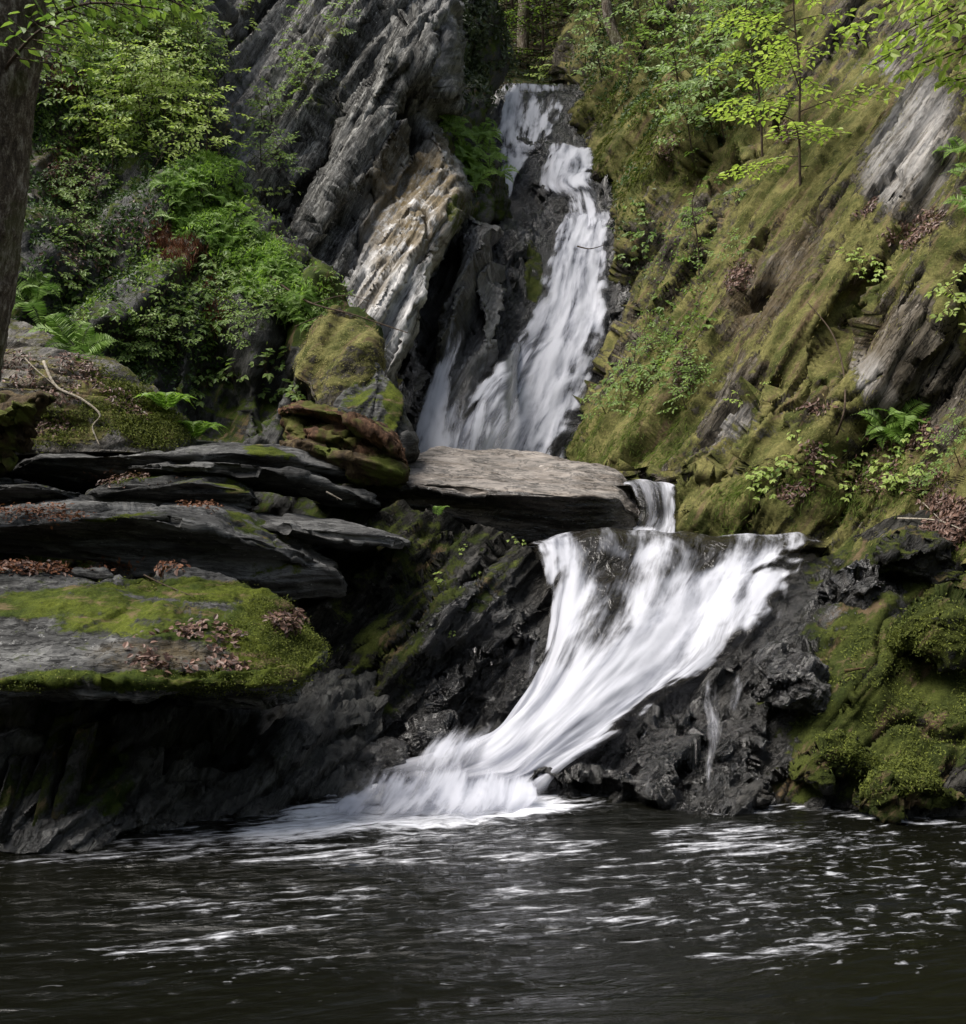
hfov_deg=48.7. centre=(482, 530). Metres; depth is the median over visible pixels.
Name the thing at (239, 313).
shrub
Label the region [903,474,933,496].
shrub
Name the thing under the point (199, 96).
sapling
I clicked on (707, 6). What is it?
sapling
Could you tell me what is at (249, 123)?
shrub
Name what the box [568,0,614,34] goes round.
sapling
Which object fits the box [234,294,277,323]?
shrub
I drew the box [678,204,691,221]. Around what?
herb
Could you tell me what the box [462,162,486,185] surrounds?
fern
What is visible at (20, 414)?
stump
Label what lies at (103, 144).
herb
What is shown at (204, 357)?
herb
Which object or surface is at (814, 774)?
boulder
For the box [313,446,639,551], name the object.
boulder
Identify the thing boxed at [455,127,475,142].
fern
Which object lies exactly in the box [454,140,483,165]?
fern
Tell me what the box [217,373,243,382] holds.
herb
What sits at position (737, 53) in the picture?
sapling
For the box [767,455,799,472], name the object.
herb
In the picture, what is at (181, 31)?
sapling
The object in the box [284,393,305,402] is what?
herb
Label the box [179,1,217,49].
sapling
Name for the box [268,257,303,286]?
fern
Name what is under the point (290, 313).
fern
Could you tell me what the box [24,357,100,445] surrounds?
root
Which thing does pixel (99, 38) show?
sapling
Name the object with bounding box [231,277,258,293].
herb
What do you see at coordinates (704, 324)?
herb
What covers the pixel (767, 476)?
herb
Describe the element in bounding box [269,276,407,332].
dead branch
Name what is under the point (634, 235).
herb
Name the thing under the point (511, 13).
tree
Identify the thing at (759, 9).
sapling
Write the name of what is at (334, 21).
shrub
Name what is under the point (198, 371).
herb
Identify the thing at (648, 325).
shrub
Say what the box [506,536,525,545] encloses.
herb
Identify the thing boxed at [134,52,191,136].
sapling
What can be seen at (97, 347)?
fern
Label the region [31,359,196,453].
moss
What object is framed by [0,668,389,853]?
rock bank
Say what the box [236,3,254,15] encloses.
herb
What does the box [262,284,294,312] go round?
fern
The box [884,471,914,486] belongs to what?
herb
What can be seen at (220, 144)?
sapling
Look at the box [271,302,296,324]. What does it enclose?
fern
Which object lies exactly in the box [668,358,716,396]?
shrub
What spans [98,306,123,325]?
herb
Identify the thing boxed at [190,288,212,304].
herb
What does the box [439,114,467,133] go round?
fern
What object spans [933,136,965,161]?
fern
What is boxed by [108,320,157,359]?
shrub
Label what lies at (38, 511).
leaf litter
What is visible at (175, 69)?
ground cover
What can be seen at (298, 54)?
shrub
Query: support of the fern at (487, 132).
on the rock column
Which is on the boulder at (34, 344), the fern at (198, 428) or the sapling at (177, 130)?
the fern at (198, 428)
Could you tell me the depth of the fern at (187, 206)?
11.90 m
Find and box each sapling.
[37,52,75,109]
[45,59,125,136]
[47,9,72,37]
[48,0,100,44]
[57,0,115,79]
[63,68,122,150]
[73,23,142,103]
[77,0,131,71]
[81,94,139,173]
[83,0,150,40]
[83,57,146,133]
[91,61,139,128]
[99,39,169,123]
[103,54,164,146]
[107,40,159,113]
[115,0,176,54]
[117,0,177,24]
[117,1,166,67]
[124,0,171,44]
[125,2,160,35]
[126,39,180,119]
[129,0,181,43]
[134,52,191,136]
[136,18,194,86]
[138,29,186,102]
[139,0,186,30]
[139,2,187,47]
[139,36,204,116]
[141,99,206,171]
[147,2,196,42]
[147,99,205,163]
[148,0,202,54]
[149,0,214,64]
[158,0,215,26]
[159,42,215,122]
[164,29,217,118]
[165,7,224,83]
[169,85,235,157]
[173,64,231,145]
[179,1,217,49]
[180,0,234,80]
[192,21,250,91]
[194,96,254,169]
[558,0,602,64]
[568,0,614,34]
[568,0,625,77]
[580,0,604,37]
[584,0,623,26]
[600,0,633,19]
[602,16,671,91]
[611,0,658,39]
[625,0,669,34]
[634,0,692,52]
[639,8,704,98]
[649,58,718,157]
[653,2,728,78]
[660,8,736,131]
[667,16,749,123]
[669,0,722,40]
[676,180,713,276]
[679,37,758,138]
[685,0,748,53]
[693,1,750,26]
[696,0,829,156]
[703,0,738,34]
[711,0,769,32]
[713,8,784,85]
[714,0,904,184]
[715,0,775,50]
[715,0,799,67]
[729,0,787,30]
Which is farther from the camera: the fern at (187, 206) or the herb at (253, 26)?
the herb at (253, 26)
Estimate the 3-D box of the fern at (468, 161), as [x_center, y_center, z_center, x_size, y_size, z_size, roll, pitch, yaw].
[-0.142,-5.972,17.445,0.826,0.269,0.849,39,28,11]
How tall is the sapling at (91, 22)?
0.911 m
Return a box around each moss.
[0,575,332,702]
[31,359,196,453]
[290,313,387,405]
[564,31,952,536]
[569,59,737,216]
[608,0,965,554]
[793,542,965,804]
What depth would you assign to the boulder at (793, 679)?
7.17 m
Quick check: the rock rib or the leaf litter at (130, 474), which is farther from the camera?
the rock rib
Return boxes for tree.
[0,0,209,380]
[499,0,537,19]
[499,0,551,61]
[501,0,538,11]
[502,0,568,74]
[504,0,548,36]
[517,0,528,55]
[519,0,579,65]
[526,1,592,45]
[529,1,550,40]
[547,0,622,52]
[836,0,965,95]
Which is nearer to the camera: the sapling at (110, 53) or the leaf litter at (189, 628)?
the leaf litter at (189, 628)
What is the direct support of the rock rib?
attached to the rock step
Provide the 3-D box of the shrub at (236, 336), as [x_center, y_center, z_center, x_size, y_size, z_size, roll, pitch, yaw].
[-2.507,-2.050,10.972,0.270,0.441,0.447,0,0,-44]
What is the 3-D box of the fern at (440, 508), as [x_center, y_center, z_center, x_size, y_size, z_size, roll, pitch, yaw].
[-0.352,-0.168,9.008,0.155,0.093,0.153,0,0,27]
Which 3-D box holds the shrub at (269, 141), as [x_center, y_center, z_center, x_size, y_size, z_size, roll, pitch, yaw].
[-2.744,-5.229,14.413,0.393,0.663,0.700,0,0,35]
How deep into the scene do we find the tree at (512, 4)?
29.24 m
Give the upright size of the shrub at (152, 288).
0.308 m
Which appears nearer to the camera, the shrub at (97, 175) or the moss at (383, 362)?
the moss at (383, 362)
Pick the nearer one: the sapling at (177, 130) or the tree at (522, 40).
the sapling at (177, 130)
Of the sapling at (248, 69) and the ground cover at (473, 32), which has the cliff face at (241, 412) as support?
the sapling at (248, 69)
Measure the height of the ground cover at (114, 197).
6.357 m
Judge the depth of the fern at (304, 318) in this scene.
11.20 m
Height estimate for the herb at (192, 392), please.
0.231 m
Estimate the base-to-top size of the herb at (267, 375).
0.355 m
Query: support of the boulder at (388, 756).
on the rock ledge
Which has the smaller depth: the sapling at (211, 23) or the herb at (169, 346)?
the herb at (169, 346)
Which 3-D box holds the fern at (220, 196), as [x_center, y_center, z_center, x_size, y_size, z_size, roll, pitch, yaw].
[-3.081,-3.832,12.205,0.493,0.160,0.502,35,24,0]
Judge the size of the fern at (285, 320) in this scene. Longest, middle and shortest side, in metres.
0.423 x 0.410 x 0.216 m
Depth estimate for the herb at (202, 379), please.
11.09 m
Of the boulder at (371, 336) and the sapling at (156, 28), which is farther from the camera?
the sapling at (156, 28)
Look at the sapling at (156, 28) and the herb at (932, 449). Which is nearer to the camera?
the herb at (932, 449)
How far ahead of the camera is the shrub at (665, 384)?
11.34 m
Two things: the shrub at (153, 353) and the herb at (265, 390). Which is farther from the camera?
the herb at (265, 390)
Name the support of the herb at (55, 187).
on the cliff face at (241, 412)
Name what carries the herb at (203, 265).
on the cliff face at (241, 412)
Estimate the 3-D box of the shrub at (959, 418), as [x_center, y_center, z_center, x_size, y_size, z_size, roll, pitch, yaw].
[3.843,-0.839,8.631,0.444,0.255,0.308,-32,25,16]
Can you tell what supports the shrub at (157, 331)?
on the cliff face at (241, 412)
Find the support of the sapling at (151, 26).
on the cliff face at (241, 412)
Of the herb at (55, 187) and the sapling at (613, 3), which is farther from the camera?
the sapling at (613, 3)
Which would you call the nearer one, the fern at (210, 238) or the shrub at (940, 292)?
the shrub at (940, 292)
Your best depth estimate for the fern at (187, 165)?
12.25 m
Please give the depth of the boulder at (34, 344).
9.40 m
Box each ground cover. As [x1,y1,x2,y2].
[13,17,283,416]
[28,0,364,377]
[53,0,234,163]
[158,146,326,321]
[462,0,563,114]
[560,0,786,299]
[587,2,912,490]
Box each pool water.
[0,773,965,1023]
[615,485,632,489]
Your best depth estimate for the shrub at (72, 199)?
11.28 m
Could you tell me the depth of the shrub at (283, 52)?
16.03 m
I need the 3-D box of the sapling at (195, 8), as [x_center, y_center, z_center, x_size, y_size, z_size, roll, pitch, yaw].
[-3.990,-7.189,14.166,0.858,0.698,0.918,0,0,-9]
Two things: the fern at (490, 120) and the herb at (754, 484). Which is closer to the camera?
the herb at (754, 484)
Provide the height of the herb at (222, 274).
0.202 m
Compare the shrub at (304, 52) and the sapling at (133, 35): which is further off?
the shrub at (304, 52)
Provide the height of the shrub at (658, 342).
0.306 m
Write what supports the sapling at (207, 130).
on the cliff face at (241, 412)
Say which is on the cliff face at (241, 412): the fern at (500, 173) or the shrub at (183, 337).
the shrub at (183, 337)
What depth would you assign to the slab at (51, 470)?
9.11 m
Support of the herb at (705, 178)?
on the cliff face at (896, 367)
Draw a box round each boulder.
[0,319,196,457]
[0,477,82,504]
[0,564,327,710]
[85,474,258,511]
[293,305,385,407]
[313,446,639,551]
[333,362,413,454]
[354,736,413,782]
[398,709,459,755]
[399,430,419,463]
[529,729,776,814]
[752,638,831,715]
[788,722,874,795]
[816,554,907,609]
[852,756,965,823]
[867,525,963,585]
[885,581,965,671]
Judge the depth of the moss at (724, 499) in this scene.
10.70 m
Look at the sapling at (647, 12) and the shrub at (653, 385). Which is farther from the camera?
the sapling at (647, 12)
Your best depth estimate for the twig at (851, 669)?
7.06 m
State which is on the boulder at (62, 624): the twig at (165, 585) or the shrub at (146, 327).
the twig at (165, 585)
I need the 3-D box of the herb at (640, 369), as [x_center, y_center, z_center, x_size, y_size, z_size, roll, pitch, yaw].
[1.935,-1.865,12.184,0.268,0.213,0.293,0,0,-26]
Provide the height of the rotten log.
0.853 m
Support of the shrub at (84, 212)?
on the cliff face at (241, 412)
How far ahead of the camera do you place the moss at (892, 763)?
6.90 m
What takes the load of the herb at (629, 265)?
on the cliff face at (896, 367)
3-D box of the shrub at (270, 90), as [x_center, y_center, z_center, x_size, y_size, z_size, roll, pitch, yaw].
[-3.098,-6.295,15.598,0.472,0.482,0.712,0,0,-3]
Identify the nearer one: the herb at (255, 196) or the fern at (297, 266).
the fern at (297, 266)
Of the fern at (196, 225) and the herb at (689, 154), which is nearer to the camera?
the fern at (196, 225)
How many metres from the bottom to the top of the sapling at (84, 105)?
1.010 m
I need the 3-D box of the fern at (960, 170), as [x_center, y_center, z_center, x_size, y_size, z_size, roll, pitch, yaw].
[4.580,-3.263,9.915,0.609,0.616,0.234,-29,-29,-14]
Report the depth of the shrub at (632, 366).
12.59 m
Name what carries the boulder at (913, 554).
on the rock ledge
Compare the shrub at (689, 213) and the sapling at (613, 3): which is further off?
the sapling at (613, 3)
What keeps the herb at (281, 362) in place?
on the cliff face at (241, 412)
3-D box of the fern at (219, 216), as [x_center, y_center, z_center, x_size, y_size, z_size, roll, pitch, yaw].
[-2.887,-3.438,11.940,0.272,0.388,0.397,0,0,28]
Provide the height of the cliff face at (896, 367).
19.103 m
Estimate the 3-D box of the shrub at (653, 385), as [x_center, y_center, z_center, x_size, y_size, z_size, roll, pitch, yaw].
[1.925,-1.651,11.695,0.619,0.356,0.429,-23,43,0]
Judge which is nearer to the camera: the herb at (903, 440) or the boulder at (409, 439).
the herb at (903, 440)
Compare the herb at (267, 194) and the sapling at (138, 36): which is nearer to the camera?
the sapling at (138, 36)
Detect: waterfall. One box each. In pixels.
[336,527,826,813]
[416,83,609,457]
[623,479,675,532]
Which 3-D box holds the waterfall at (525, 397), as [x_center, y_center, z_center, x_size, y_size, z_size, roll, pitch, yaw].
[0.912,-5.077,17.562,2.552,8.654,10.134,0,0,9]
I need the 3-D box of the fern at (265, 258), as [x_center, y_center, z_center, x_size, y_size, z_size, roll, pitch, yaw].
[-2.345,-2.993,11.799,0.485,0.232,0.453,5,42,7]
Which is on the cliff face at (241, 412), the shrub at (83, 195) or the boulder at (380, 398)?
the shrub at (83, 195)
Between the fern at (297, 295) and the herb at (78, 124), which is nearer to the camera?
the fern at (297, 295)
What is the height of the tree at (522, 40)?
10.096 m
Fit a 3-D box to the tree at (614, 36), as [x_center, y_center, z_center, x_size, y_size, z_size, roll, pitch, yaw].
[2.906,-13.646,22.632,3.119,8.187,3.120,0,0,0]
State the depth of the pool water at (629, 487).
10.54 m
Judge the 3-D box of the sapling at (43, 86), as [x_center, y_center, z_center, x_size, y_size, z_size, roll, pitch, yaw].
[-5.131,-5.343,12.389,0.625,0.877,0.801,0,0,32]
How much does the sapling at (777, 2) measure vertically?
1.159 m
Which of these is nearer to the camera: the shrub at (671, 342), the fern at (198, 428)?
the fern at (198, 428)
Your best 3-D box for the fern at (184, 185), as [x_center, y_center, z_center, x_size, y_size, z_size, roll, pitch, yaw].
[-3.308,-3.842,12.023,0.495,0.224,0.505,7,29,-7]
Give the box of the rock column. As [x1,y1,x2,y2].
[437,0,512,224]
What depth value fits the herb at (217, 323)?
11.17 m
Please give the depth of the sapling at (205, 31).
13.51 m
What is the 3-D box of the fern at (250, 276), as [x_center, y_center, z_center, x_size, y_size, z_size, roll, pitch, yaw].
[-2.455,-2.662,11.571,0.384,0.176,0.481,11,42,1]
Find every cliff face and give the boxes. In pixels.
[0,0,383,607]
[217,0,473,388]
[547,0,965,563]
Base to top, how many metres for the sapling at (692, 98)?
1.235 m
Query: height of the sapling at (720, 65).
1.377 m
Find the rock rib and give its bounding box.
[415,214,506,431]
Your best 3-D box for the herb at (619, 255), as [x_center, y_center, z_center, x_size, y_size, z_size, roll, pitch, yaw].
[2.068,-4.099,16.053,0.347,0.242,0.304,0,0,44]
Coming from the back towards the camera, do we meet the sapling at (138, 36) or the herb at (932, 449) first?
the sapling at (138, 36)
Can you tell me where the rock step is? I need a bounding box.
[397,84,631,459]
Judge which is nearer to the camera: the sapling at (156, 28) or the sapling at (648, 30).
the sapling at (156, 28)
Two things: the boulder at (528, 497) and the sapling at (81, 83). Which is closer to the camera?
the boulder at (528, 497)
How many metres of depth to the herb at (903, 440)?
8.98 m
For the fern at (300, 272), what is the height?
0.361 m
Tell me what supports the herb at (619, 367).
on the cliff face at (896, 367)
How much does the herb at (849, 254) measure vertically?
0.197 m
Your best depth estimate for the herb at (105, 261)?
11.58 m
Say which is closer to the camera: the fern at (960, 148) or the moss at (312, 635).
the moss at (312, 635)
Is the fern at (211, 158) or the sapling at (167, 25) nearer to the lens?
the fern at (211, 158)
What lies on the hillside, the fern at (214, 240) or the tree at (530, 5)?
the tree at (530, 5)
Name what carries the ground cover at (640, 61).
on the cliff face at (896, 367)
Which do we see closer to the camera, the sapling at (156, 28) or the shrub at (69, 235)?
the shrub at (69, 235)
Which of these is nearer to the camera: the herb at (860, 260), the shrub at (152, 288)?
the herb at (860, 260)
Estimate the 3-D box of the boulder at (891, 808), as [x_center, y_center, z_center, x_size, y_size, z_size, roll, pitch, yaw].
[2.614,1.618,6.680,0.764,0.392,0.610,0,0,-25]
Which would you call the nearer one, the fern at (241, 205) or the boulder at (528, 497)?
the boulder at (528, 497)
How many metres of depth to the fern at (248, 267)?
11.69 m
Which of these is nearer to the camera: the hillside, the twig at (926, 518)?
the twig at (926, 518)
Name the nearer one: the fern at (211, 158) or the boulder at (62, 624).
the boulder at (62, 624)
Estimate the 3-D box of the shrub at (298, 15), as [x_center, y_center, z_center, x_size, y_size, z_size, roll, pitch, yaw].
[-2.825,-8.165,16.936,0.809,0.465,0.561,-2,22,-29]
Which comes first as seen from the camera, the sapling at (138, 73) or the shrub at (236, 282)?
the shrub at (236, 282)
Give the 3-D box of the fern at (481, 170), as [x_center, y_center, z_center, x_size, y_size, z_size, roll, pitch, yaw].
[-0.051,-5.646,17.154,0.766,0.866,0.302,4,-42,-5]
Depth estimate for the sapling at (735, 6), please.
16.47 m
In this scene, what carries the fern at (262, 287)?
on the cliff face at (241, 412)
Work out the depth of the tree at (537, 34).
28.11 m
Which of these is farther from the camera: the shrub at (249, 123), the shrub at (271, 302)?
the shrub at (249, 123)
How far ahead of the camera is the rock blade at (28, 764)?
5.97 m
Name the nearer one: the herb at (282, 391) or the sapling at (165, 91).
the herb at (282, 391)
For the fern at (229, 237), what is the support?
on the cliff face at (241, 412)
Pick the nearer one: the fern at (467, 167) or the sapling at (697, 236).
the sapling at (697, 236)
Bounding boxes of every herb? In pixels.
[43,119,68,133]
[49,146,77,160]
[51,185,75,202]
[63,295,91,307]
[68,110,95,130]
[72,271,93,291]
[89,143,111,155]
[91,131,119,146]
[93,241,117,257]
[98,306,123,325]
[99,248,130,263]
[127,328,143,337]
[148,290,166,307]
[155,306,186,323]
[158,341,175,356]
[180,302,200,321]
[187,325,221,342]
[189,388,204,406]
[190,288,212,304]
[191,375,218,388]
[193,260,217,274]
[196,367,213,381]
[198,249,236,268]
[198,341,222,361]
[208,271,234,286]
[212,315,240,331]
[217,265,247,279]
[217,358,248,382]
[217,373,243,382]
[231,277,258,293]
[235,286,255,298]
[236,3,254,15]
[240,0,260,7]
[241,297,266,312]
[244,18,260,34]
[247,189,258,202]
[249,348,285,380]
[251,179,273,200]
[257,384,279,403]
[267,378,292,395]
[269,346,286,370]
[275,181,300,198]
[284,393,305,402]
[285,384,314,402]
[433,571,442,584]
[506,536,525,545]
[601,368,617,391]
[609,372,641,390]
[613,253,625,262]
[614,365,625,372]
[621,231,636,241]
[622,202,644,213]
[623,255,647,268]
[631,236,648,255]
[634,212,654,223]
[636,231,656,245]
[637,361,660,375]
[651,296,676,314]
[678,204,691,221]
[683,315,717,332]
[684,148,706,165]
[702,171,722,187]
[723,187,745,204]
[745,471,765,490]
[749,466,776,483]
[753,479,775,500]
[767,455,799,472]
[786,430,801,443]
[815,453,835,474]
[835,247,869,263]
[839,481,856,501]
[846,252,877,267]
[851,452,874,467]
[853,268,870,284]
[861,261,883,278]
[869,454,904,473]
[869,463,888,481]
[871,266,895,282]
[879,473,904,493]
[882,439,904,458]
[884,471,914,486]
[900,427,932,444]
[904,464,933,479]
[915,439,937,453]
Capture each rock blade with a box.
[0,754,24,837]
[0,755,39,842]
[22,707,80,798]
[32,737,73,826]
[51,721,97,818]
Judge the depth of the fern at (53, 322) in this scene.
9.89 m
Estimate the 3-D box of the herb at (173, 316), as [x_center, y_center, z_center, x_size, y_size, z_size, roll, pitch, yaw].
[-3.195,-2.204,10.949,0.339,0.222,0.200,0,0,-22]
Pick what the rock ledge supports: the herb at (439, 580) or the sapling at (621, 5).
the herb at (439, 580)
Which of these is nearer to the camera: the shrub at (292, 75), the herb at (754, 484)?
the herb at (754, 484)
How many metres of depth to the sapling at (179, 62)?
12.77 m
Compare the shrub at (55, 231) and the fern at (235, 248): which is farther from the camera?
the fern at (235, 248)
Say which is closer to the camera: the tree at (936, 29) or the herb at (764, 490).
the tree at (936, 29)
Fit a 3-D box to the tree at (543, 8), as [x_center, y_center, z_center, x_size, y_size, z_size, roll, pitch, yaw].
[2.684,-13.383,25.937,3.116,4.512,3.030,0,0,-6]
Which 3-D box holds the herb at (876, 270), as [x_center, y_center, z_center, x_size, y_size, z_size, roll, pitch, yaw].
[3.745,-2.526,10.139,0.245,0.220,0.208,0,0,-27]
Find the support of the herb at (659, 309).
on the cliff face at (896, 367)
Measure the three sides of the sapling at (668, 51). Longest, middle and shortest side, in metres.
1.564 x 1.224 x 1.110 m
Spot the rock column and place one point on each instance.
(492, 204)
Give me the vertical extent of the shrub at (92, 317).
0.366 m
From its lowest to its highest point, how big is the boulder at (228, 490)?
0.365 m
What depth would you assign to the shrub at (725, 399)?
10.43 m
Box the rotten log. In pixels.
[278,400,409,486]
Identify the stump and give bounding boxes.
[0,390,56,476]
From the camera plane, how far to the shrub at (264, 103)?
15.01 m
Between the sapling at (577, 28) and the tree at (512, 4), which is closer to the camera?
the sapling at (577, 28)
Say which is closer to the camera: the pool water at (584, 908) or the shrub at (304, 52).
the pool water at (584, 908)
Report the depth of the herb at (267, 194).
14.10 m
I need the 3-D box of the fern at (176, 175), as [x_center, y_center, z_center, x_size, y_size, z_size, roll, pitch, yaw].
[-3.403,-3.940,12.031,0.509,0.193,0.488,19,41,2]
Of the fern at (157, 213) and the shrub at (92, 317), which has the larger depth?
the fern at (157, 213)
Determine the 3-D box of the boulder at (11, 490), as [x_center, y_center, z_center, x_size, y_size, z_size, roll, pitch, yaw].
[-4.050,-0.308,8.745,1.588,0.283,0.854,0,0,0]
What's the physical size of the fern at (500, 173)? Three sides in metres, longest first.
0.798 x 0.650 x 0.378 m
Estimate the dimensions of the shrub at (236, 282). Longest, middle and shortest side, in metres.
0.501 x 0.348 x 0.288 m
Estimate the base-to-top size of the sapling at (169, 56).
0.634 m
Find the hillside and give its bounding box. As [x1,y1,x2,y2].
[396,0,639,552]
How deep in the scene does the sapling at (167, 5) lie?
13.66 m
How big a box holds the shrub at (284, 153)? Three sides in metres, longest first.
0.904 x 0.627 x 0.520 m
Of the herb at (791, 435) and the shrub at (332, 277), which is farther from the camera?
the shrub at (332, 277)
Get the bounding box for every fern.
[13,277,53,328]
[19,270,64,304]
[22,312,101,353]
[54,326,122,361]
[127,391,201,407]
[147,168,184,192]
[150,210,188,233]
[159,170,199,196]
[168,191,203,211]
[170,221,197,239]
[173,158,204,178]
[174,420,225,438]
[177,180,208,199]
[187,167,213,186]
[189,217,209,235]
[191,151,222,180]
[195,226,225,246]
[198,182,227,205]
[207,207,235,235]
[207,232,236,250]
[213,220,244,248]
[220,157,247,174]
[223,244,253,258]
[224,269,245,284]
[225,202,253,217]
[229,215,262,240]
[230,281,262,303]
[232,178,253,196]
[241,261,257,275]
[243,227,275,245]
[244,271,268,289]
[254,246,286,270]
[254,280,279,302]
[255,261,290,274]
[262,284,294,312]
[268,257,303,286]
[268,269,300,291]
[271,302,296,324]
[280,304,301,323]
[280,315,289,324]
[284,291,317,321]
[285,284,316,303]
[286,269,303,281]
[288,313,322,331]
[293,297,319,316]
[313,299,342,317]
[432,506,452,515]
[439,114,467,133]
[453,120,475,147]
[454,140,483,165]
[454,144,481,163]
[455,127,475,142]
[455,147,487,163]
[455,152,485,175]
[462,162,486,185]
[466,165,497,190]
[471,122,504,149]
[474,137,503,166]
[480,162,518,188]
[485,117,497,126]
[855,408,914,449]
[865,419,914,447]
[868,397,931,439]
[886,412,925,442]
[904,407,931,428]
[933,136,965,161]
[936,186,965,215]
[947,162,965,176]
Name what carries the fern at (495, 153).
on the rock column
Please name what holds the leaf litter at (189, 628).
on the boulder at (62, 624)
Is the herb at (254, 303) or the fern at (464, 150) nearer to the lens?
the herb at (254, 303)
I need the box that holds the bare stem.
[807,302,845,434]
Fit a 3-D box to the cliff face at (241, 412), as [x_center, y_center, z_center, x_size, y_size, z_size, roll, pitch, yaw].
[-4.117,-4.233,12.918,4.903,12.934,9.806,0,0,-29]
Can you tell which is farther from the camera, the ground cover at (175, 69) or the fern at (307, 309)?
the ground cover at (175, 69)
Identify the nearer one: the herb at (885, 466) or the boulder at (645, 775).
the boulder at (645, 775)
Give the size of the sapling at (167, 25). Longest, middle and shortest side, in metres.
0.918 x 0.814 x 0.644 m
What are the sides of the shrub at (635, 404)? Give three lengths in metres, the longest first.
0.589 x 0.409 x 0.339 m
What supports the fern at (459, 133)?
on the cliff face at (378, 210)
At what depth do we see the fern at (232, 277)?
11.59 m
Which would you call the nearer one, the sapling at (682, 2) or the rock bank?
the rock bank
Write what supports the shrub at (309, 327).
on the cliff face at (241, 412)
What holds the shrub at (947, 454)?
on the cliff face at (896, 367)
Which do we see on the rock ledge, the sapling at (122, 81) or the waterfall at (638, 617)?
the waterfall at (638, 617)
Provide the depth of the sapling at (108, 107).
12.25 m
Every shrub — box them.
[32,222,72,244]
[37,45,174,286]
[39,62,307,392]
[43,224,99,251]
[44,184,100,228]
[48,162,83,194]
[55,175,88,197]
[55,208,88,225]
[58,250,91,288]
[59,174,102,219]
[65,307,112,347]
[68,166,118,196]
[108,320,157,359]
[111,328,153,361]
[119,312,163,359]
[125,306,171,351]
[127,278,183,305]
[139,314,180,349]
[151,303,200,360]
[216,297,259,327]
[217,310,256,349]
[224,266,256,294]
[228,131,283,166]
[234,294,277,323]
[238,93,276,129]
[245,84,288,125]
[254,76,283,110]
[254,118,299,165]
[255,134,309,175]
[256,287,290,317]
[262,28,302,68]
[262,86,311,117]
[278,50,318,85]
[279,43,328,72]
[281,0,311,24]
[284,54,305,88]
[292,57,337,84]
[305,294,329,331]
[317,268,354,297]
[321,0,361,35]
[524,52,553,78]
[577,384,626,418]
[599,373,634,407]
[609,334,649,369]
[612,389,655,417]
[628,320,656,352]
[629,358,669,391]
[639,349,671,379]
[646,334,672,353]
[656,377,697,413]
[657,354,706,382]
[659,325,689,345]
[659,354,700,388]
[664,343,696,364]
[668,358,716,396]
[676,198,705,227]
[682,208,705,227]
[691,228,716,256]
[692,250,713,269]
[708,227,759,260]
[723,381,770,407]
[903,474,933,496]
[910,449,949,483]
[924,264,965,322]
[924,435,965,475]
[930,408,965,440]
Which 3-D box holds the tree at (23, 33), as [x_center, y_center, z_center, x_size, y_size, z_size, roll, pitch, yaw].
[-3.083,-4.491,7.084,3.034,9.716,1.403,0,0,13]
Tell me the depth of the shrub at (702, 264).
12.92 m
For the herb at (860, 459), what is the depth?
9.35 m
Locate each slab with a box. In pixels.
[0,495,346,600]
[10,440,348,487]
[127,461,380,508]
[256,513,410,552]
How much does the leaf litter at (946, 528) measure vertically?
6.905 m
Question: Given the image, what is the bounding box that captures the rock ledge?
[298,499,965,817]
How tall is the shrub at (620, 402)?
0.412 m
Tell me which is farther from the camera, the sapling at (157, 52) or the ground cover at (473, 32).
the ground cover at (473, 32)
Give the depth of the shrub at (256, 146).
14.16 m
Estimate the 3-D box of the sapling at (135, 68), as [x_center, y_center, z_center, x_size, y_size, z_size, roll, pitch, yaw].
[-4.139,-5.284,12.597,0.829,1.059,0.752,-3,44,-12]
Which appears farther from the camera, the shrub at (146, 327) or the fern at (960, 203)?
the shrub at (146, 327)
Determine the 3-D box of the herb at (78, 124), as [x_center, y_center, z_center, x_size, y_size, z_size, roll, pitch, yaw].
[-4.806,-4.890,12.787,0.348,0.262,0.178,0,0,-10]
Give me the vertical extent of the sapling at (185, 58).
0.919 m
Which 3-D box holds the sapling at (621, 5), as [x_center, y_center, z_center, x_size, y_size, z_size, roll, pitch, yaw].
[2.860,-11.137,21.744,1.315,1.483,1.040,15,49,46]
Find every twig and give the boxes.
[143,574,194,596]
[844,667,864,672]
[897,502,960,528]
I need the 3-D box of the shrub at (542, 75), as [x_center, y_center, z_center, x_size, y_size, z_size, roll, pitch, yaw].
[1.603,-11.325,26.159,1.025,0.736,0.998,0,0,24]
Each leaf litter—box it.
[0,499,223,577]
[0,556,309,675]
[1,347,152,437]
[64,469,185,487]
[646,117,965,550]
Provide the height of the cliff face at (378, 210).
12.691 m
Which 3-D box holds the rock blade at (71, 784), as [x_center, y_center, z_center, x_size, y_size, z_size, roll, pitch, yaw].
[-2.339,1.421,6.167,0.136,0.599,0.464,0,0,6]
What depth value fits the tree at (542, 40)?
26.64 m
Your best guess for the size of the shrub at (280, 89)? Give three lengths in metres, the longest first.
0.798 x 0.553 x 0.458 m
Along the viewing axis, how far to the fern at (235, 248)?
11.77 m
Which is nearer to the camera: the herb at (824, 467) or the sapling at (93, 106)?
the herb at (824, 467)
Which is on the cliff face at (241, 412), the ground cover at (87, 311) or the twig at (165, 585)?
the ground cover at (87, 311)
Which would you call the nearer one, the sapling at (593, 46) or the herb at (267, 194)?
the herb at (267, 194)
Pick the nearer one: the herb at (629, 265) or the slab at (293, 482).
the slab at (293, 482)
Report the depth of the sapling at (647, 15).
21.13 m
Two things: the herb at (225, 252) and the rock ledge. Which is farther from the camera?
the herb at (225, 252)
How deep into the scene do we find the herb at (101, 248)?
11.51 m
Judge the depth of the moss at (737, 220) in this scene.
11.13 m
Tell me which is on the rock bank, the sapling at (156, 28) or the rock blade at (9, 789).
the rock blade at (9, 789)

